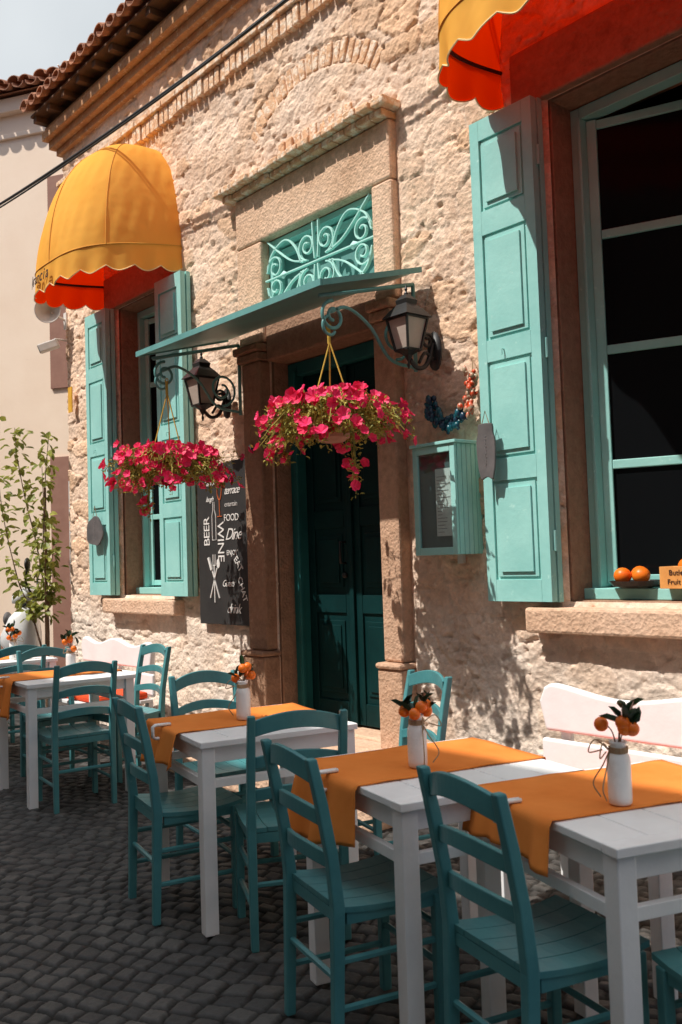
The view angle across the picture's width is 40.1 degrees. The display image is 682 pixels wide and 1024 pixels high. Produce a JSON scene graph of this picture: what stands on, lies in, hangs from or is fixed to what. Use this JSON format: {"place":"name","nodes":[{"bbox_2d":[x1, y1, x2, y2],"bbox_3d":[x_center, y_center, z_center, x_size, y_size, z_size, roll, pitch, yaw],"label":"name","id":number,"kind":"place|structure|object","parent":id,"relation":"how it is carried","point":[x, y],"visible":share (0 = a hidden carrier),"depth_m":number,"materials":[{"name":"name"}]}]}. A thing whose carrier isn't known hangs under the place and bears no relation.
{"place":"outdoors","nodes":[
{"label":"outdoors","id":0,"kind":"place"},
{"bbox_2d":[0,65,72,667],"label":"plastered building","id":1,"kind":"structure","parent":0,"point":[33,388],"depth_m":13.12,"materials":[{"name":"beige paint"}]},
{"bbox_2d":[68,481,70,583],"bbox_3d":[-3.392,0.264,12.635,0.640,1.400,0.029,-3,-3,18],"label":"window","id":2,"kind":"structure","parent":1,"relation":"in","point":[68,481],"depth_m":12.72,"materials":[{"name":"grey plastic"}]},
{"bbox_2d":[0,0,124,79],"label":"sky","id":3,"kind":"structure","parent":0,"point":[35,34],"materials":[{"name":"white"}]},
{"bbox_2d":[0,699,681,1023],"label":"cobblestone street","id":4,"kind":"structure","parent":0,"point":[83,940],"depth_m":3.54,"materials":[{"name":"grey stone"}]},
{"bbox_2d":[0,645,14,742],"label":"chair","id":5,"kind":"object","parent":4,"relation":"on","point":[12,723],"visible":0.23,"depth_m":7.61,"materials":[{"name":"teal paint"}]},
{"bbox_2d":[0,558,41,696],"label":"scooter","id":6,"kind":"object","parent":4,"relation":"on","point":[27,629],"visible":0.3,"depth_m":9.29,"materials":[{"name":"white metal"}]},
{"bbox_2d":[0,644,46,756],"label":"chair","id":7,"kind":"object","parent":4,"relation":"on","point":[8,651],"visible":0.35,"depth_m":6.82,"materials":[{"name":"teal paint"}]},
{"bbox_2d":[0,656,57,753],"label":"table","id":8,"kind":"object","parent":4,"relation":"on","point":[50,662],"visible":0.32,"depth_m":7.07,"materials":[{"name":"white paint"}]},
{"bbox_2d":[9,637,23,658],"bbox_3d":[-2.480,1.033,7.104,0.099,0.167,0.090,-4,-4,37],"label":"vase","id":9,"kind":"object","parent":8,"relation":"on","point":[13,642],"visible":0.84,"depth_m":7.09,"materials":[{"name":"white ceramic"}]},
{"bbox_2d":[3,620,21,639],"bbox_3d":[-2.500,0.914,7.114,0.127,0.198,0.112,1,-4,-40],"label":"orange sprig","id":10,"kind":"object","parent":9,"relation":"in","point":[15,632],"visible":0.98,"depth_m":7.09,"materials":[{"name":"brown plant"}]},
{"bbox_2d":[0,416,69,706],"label":"climbing plant","id":11,"kind":"object","parent":4,"relation":"on","point":[47,565],"visible":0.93,"depth_m":9.08,"materials":[{"name":"green plant"}]},
{"bbox_2d":[16,647,92,784],"bbox_3d":[-1.953,1.364,6.368,0.377,0.862,0.448,0,-4,-37],"label":"chair","id":12,"kind":"object","parent":4,"relation":"on","point":[43,720],"visible":0.45,"depth_m":6.35,"materials":[{"name":"teal paint"}]},
{"bbox_2d":[0,671,135,808],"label":"table","id":13,"kind":"object","parent":4,"relation":"on","point":[31,692],"visible":0.62,"depth_m":5.70,"materials":[{"name":"white paint"}]},
{"bbox_2d":[0,669,122,720],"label":"table runner","id":14,"kind":"object","parent":13,"relation":"on","point":[5,690],"visible":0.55,"depth_m":5.82,"materials":[{"name":"orange fabric"}]},
{"bbox_2d":[63,647,77,665],"bbox_3d":[-1.725,0.949,5.962,0.090,0.167,0.099,-1,-3,-18],"label":"vase","id":15,"kind":"object","parent":14,"relation":"on","point":[70,657],"visible":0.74,"depth_m":5.92,"materials":[{"name":"white ceramic"}]},
{"bbox_2d":[60,629,78,651],"bbox_3d":[-1.715,0.836,5.949,0.120,0.181,0.130,-2,-3,2],"label":"orange sprig","id":16,"kind":"object","parent":15,"relation":"in","point":[68,635],"visible":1,"depth_m":5.92,"materials":[{"name":"brown plant"}]},
{"bbox_2d":[37,660,117,814],"bbox_3d":[-1.585,1.313,5.603,0.378,0.862,0.448,0,-4,-34],"label":"chair","id":17,"kind":"object","parent":4,"relation":"on","point":[55,736],"visible":0.98,"depth_m":5.52,"materials":[{"name":"teal paint"}]},
{"bbox_2d":[59,636,155,720],"bbox_3d":[-1.924,1.418,7.253,0.517,0.844,1.200,1,-4,-40],"label":"bench","id":18,"kind":"object","parent":4,"relation":"on","point":[122,652],"visible":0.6,"depth_m":7.27,"materials":[{"name":"white paint"}]},
{"bbox_2d":[66,689,147,701],"bbox_3d":[-1.949,1.391,7.234,0.395,0.052,1.160,1,-4,-40],"label":"seat cushion","id":19,"kind":"object","parent":18,"relation":"on","point":[143,695],"visible":0.27,"depth_m":6.88,"materials":[{"name":"fabric"}]},
{"bbox_2d":[91,643,170,782],"bbox_3d":[-1.425,1.346,6.356,0.448,0.862,0.378,1,-4,-42],"label":"chair","id":20,"kind":"object","parent":4,"relation":"on","point":[149,712],"visible":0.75,"depth_m":6.36,"materials":[{"name":"teal paint"}]},
{"bbox_2d":[111,697,241,925],"bbox_3d":[-0.689,1.195,3.896,0.448,0.862,0.378,0,-3,-28],"label":"chair","id":21,"kind":"object","parent":4,"relation":"on","point":[172,808],"visible":0.86,"depth_m":3.80,"materials":[{"name":"teal paint"}]},
{"bbox_2d":[168,670,278,856],"bbox_3d":[-0.580,1.225,4.562,0.378,0.862,0.448,0,-3,-32],"label":"chair","id":22,"kind":"object","parent":4,"relation":"on","point":[230,768],"visible":0.45,"depth_m":4.63,"materials":[{"name":"teal paint"}]},
{"bbox_2d":[155,704,358,936],"bbox_3d":[-0.380,1.256,3.976,0.680,0.727,0.688,0,-3,-28],"label":"table","id":23,"kind":"object","parent":4,"relation":"on","point":[207,750],"visible":0.43,"depth_m":3.63,"materials":[{"name":"white paint"}]},
{"bbox_2d":[140,703,314,770],"bbox_3d":[-0.461,0.987,4.077,0.766,0.187,0.462,0,-3,-28],"label":"table runner","id":24,"kind":"object","parent":23,"relation":"on","point":[162,747],"visible":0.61,"depth_m":3.98,"materials":[{"name":"orange fabric"}]},
{"bbox_2d":[151,722,170,739],"bbox_3d":[-0.753,0.919,3.911,0.082,0.067,0.022,0,-3,-28],"label":"tablecloth clip","id":25,"kind":"object","parent":24,"relation":"attached to","point":[153,729],"visible":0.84,"depth_m":3.90,"materials":[{"name":"white metal"}]},
{"bbox_2d":[225,680,250,719],"bbox_3d":[-0.434,0.806,4.025,0.090,0.167,0.100,1,-4,-40],"label":"vase","id":26,"kind":"object","parent":24,"relation":"on","point":[243,704],"visible":0.99,"depth_m":3.99,"materials":[{"name":"white ceramic"}]},
{"bbox_2d":[228,655,255,682],"bbox_3d":[-0.420,0.697,4.020,0.120,0.175,0.117,-3,-3,11],"label":"orange sprig","id":27,"kind":"object","parent":26,"relation":"in","point":[245,670],"visible":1,"depth_m":3.99,"materials":[{"name":"brown plant"}]},
{"bbox_2d":[235,709,351,952],"bbox_3d":[-0.193,1.162,3.577,0.377,0.862,0.448,-1,-3,-14],"label":"chair","id":28,"kind":"object","parent":4,"relation":"on","point":[255,821],"visible":0.57,"depth_m":3.40,"materials":[{"name":"teal paint"}]},
{"bbox_2d":[20,0,681,832],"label":"stone building","id":29,"kind":"structure","parent":4,"relation":"on","point":[532,228],"depth_m":5.45,"materials":[{"name":"beige stone"}]},
{"bbox_2d":[34,302,67,329],"bbox_3d":[-2.773,-1.904,8.966,0.242,0.268,0.260,-2,-3,8],"label":"loudspeaker","id":30,"kind":"object","parent":29,"relation":"attached to","point":[45,313],"visible":0.79,"depth_m":8.93,"materials":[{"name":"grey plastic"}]},
{"bbox_2d":[37,338,66,353],"bbox_3d":[-2.770,-1.596,8.967,0.279,0.144,0.104,-1,-3,-15],"label":"security camera","id":31,"kind":"object","parent":29,"relation":"attached to","point":[48,346],"visible":1,"depth_m":8.92,"materials":[{"name":"grey plastic"}]},
{"bbox_2d":[68,386,72,412],"bbox_3d":[-2.561,-1.062,8.842,0.010,0.240,0.080,1,-4,-40],"label":"warning sign","id":32,"kind":"object","parent":29,"relation":"attached to","point":[70,401],"visible":1,"depth_m":8.83,"materials":[{"name":"yellow metal"}]},
{"bbox_2d":[87,506,103,545],"bbox_3d":[-2.149,0.119,8.170,0.234,0.351,0.018,-4,-4,40],"label":"slate plaque","id":33,"kind":"object","parent":29,"relation":"attached to","point":[95,532],"visible":1,"depth_m":8.16,"materials":[{"name":"stone"}]},
{"bbox_2d":[32,143,182,310],"bbox_3d":[-2.011,-2.403,7.672,0.860,1.288,1.385,1,-4,-40],"label":"window awning","id":34,"kind":"object","parent":29,"relation":"attached to","point":[114,207],"depth_m":7.29,"materials":[{"name":"fabric"}]},
{"bbox_2d":[85,270,197,615],"bbox_3d":[-1.464,-0.484,8.024,0.774,2.670,1.690,1,-4,-40],"label":"window","id":35,"kind":"structure","parent":29,"relation":"in","point":[169,540],"depth_m":8.11,"materials":[{"name":"teal paint"}]},
{"bbox_2d":[0,0,287,207],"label":"overhead cable","id":36,"kind":"object","parent":29,"relation":"attached to","point":[189,75],"visible":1,"depth_m":6.64,"materials":[{"name":"rubber"}]},
{"bbox_2d":[0,0,288,205],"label":"overhead cable","id":37,"kind":"object","parent":29,"relation":"attached to","point":[76,153],"visible":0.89,"depth_m":7.24,"materials":[{"name":"rubber"}]},
{"bbox_2d":[181,353,231,420],"bbox_3d":[-0.947,-0.897,6.677,0.322,0.507,0.214,1,-4,-40],"label":"wall lantern","id":38,"kind":"object","parent":29,"relation":"attached to","point":[204,372],"depth_m":6.61,"materials":[{"name":"black metal"}]},
{"bbox_2d":[197,458,248,625],"bbox_3d":[-0.850,0.225,6.827,0.052,1.190,0.680,1,-4,-40],"label":"chalkboard","id":39,"kind":"object","parent":29,"relation":"attached to","point":[223,558],"visible":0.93,"depth_m":6.80,"materials":[{"name":"black paint"}]},
{"bbox_2d":[136,267,421,414],"bbox_3d":[-0.456,-1.034,5.764,0.745,0.587,1.974,1,-4,-40],"label":"door canopy","id":40,"kind":"object","parent":29,"relation":"attached to","point":[317,293],"visible":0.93,"depth_m":5.51,"materials":[{"name":"teal metal"}]},
{"bbox_2d":[98,378,252,520],"bbox_3d":[-1.160,-0.416,6.241,0.995,0.953,1.043,1,-4,-40],"label":"hanging flower basket","id":41,"kind":"object","parent":40,"relation":"hanging from","point":[169,463],"visible":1,"depth_m":6.01,"materials":[{"name":"ceramic"}]},
{"bbox_2d":[250,323,416,499],"bbox_3d":[-0.032,-0.523,4.904,0.871,0.952,0.936,-1,-3,-10],"label":"hanging flower basket","id":42,"kind":"object","parent":40,"relation":"hanging from","point":[336,416],"visible":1,"depth_m":4.73,"materials":[{"name":"ceramic"}]},
{"bbox_2d":[265,193,373,297],"bbox_3d":[-0.099,-1.636,6.128,0.178,0.573,1.136,1,-4,-40],"label":"transom window","id":43,"kind":"structure","parent":29,"relation":"in","point":[339,243],"depth_m":6.09,"materials":[{"name":"teal paint"}]},
{"bbox_2d":[288,340,385,727],"bbox_3d":[0.058,0.161,6.121,0.140,2.465,1.132,1,-4,-40],"label":"door","id":44,"kind":"structure","parent":29,"relation":"in","point":[337,537],"depth_m":6.24,"materials":[{"name":"teal paint"}]},
{"bbox_2d":[382,285,441,370],"bbox_3d":[0.404,-1.001,5.092,0.312,0.460,0.194,1,-4,-40],"label":"wall lantern","id":45,"kind":"object","parent":29,"relation":"attached to","point":[405,317],"depth_m":5.03,"materials":[{"name":"black metal"}]},
{"bbox_2d":[409,439,483,563],"bbox_3d":[0.575,-0.046,5.053,0.215,0.653,0.338,1,-4,-40],"label":"menu display box","id":46,"kind":"object","parent":29,"relation":"attached to","point":[447,506],"visible":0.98,"depth_m":4.97,"materials":[{"name":"teal paint"}]},
{"bbox_2d":[424,360,478,433],"bbox_3d":[0.605,-0.617,5.089,0.077,0.387,0.391,1,-4,-40],"label":"bead garland","id":47,"kind":"object","parent":29,"relation":"attached to","point":[433,412],"visible":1,"depth_m":5.02,"materials":[{"name":"plastic"}]},
{"bbox_2d":[437,0,528,110],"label":"window awning","id":48,"kind":"object","parent":29,"relation":"attached to","point":[469,34],"depth_m":4.67,"materials":[{"name":"fabric"}]},
{"bbox_2d":[476,411,495,479],"bbox_3d":[0.738,-0.341,4.751,0.107,0.353,0.018,-4,-4,40],"label":"slate plaque","id":49,"kind":"object","parent":29,"relation":"attached to","point":[486,447],"visible":1,"depth_m":4.74,"materials":[{"name":"stone"}]},
{"bbox_2d":[469,60,681,639],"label":"window","id":50,"kind":"structure","parent":29,"relation":"in","point":[627,167],"depth_m":4.66,"materials":[{"name":"teal paint"}]},
{"bbox_2d":[609,579,659,587],"bbox_3d":[1.407,0.343,4.449,0.250,0.035,0.250,1,-4,-40],"label":"fruit tray","id":51,"kind":"object","parent":29,"relation":"on","point":[650,583],"visible":0.88,"depth_m":4.36,"materials":[{"name":"metal"}]},
{"bbox_2d":[614,568,631,580],"bbox_3d":[1.352,0.306,4.484,0.086,0.080,0.086,1,-4,-40],"label":"orange fruit","id":52,"kind":"object","parent":51,"relation":"on","point":[622,574],"visible":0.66,"depth_m":4.45,"materials":[{"name":"orange food"}]},
{"bbox_2d":[632,567,650,580],"bbox_3d":[1.416,0.298,4.408,0.086,0.080,0.086,1,-4,-40],"label":"orange fruit","id":53,"kind":"object","parent":51,"relation":"on","point":[641,574],"visible":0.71,"depth_m":4.38,"materials":[{"name":"orange food"}]},
{"bbox_2d":[659,566,681,588],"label":"fruit crate","id":54,"kind":"object","parent":29,"relation":"on","point":[670,577],"visible":1,"depth_m":4.21,"materials":[{"name":"brown wood"}]},
{"bbox_2d":[260,738,444,1023],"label":"chair","id":55,"kind":"object","parent":4,"relation":"on","point":[337,894],"visible":0.91,"depth_m":2.74,"materials":[{"name":"teal paint"}]},
{"bbox_2d":[357,670,452,855],"bbox_3d":[0.254,1.186,4.335,0.448,0.862,0.378,-1,-3,-25],"label":"chair","id":56,"kind":"object","parent":4,"relation":"on","point":[413,678],"visible":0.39,"depth_m":4.32,"materials":[{"name":"teal paint"}]},
{"bbox_2d":[306,738,598,1023],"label":"table","id":57,"kind":"object","parent":4,"relation":"on","point":[398,806],"visible":0.24,"depth_m":2.67,"materials":[{"name":"white paint"}]},
{"bbox_2d":[287,737,545,847],"bbox_3d":[0.246,0.938,3.097,0.775,0.236,0.461,0,-3,-26],"label":"table runner","id":58,"kind":"object","parent":57,"relation":"on","point":[356,770],"visible":0.69,"depth_m":3.04,"materials":[{"name":"orange fabric"}]},
{"bbox_2d":[320,768,338,791],"bbox_3d":[-0.048,0.845,2.942,0.082,0.067,0.023,0,-3,-26],"label":"tablecloth clip","id":59,"kind":"object","parent":58,"relation":"attached to","point":[330,770],"visible":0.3,"depth_m":2.94,"materials":[{"name":"white metal"}]},
{"bbox_2d":[407,713,441,767],"bbox_3d":[0.260,0.729,2.978,0.090,0.167,0.102,1,-4,-40],"label":"vase","id":60,"kind":"object","parent":58,"relation":"on","point":[417,732],"visible":0.94,"depth_m":2.96,"materials":[{"name":"white ceramic"}]},
{"bbox_2d":[391,690,435,719],"bbox_3d":[0.232,0.641,2.995,0.141,0.136,0.087,-2,-3,-7],"label":"orange sprig","id":61,"kind":"object","parent":60,"relation":"in","point":[415,709],"visible":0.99,"depth_m":2.99,"materials":[{"name":"brown plant"}]},
{"bbox_2d":[416,765,649,1023],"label":"chair","id":62,"kind":"object","parent":4,"relation":"on","point":[552,947],"visible":0.96,"depth_m":2.32,"materials":[{"name":"teal paint"}]},
{"bbox_2d":[476,761,681,1023],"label":"table","id":63,"kind":"object","parent":4,"relation":"on","point":[622,852],"visible":0.44,"depth_m":2.21,"materials":[{"name":"white paint"}]},
{"bbox_2d":[462,759,681,876],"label":"table runner","id":64,"kind":"object","parent":63,"relation":"on","point":[547,799],"visible":0.81,"depth_m":2.57,"materials":[{"name":"orange fabric"}]},
{"bbox_2d":[493,797,521,822],"bbox_3d":[0.447,0.806,2.513,0.082,0.067,0.022,-1,-3,-21],"label":"tablecloth clip","id":65,"kind":"object","parent":64,"relation":"attached to","point":[514,800],"visible":0.23,"depth_m":2.51,"materials":[{"name":"white metal"}]},
{"bbox_2d":[588,739,632,805],"bbox_3d":[0.718,0.688,2.471,0.099,0.167,0.090,-2,-3,-5],"label":"vase","id":66,"kind":"object","parent":64,"relation":"on","point":[618,771],"visible":1,"depth_m":2.45,"materials":[{"name":"white ceramic"}]},
{"bbox_2d":[594,697,643,741],"bbox_3d":[0.742,0.580,2.477,0.112,0.172,0.122,1,-4,-40],"label":"orange sprig","id":67,"kind":"object","parent":66,"relation":"in","point":[626,721],"visible":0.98,"depth_m":2.44,"materials":[{"name":"brown plant"}]},
{"bbox_2d":[501,683,681,900],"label":"bench","id":68,"kind":"object","parent":4,"relation":"on","point":[569,712],"visible":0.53,"depth_m":3.87,"materials":[{"name":"white paint"}]},
{"bbox_2d":[651,946,681,1023],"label":"chair","id":69,"kind":"object","parent":4,"relation":"on","point":[668,971],"visible":1,"depth_m":2.20,"materials":[{"name":"teal paint"}]}
]}

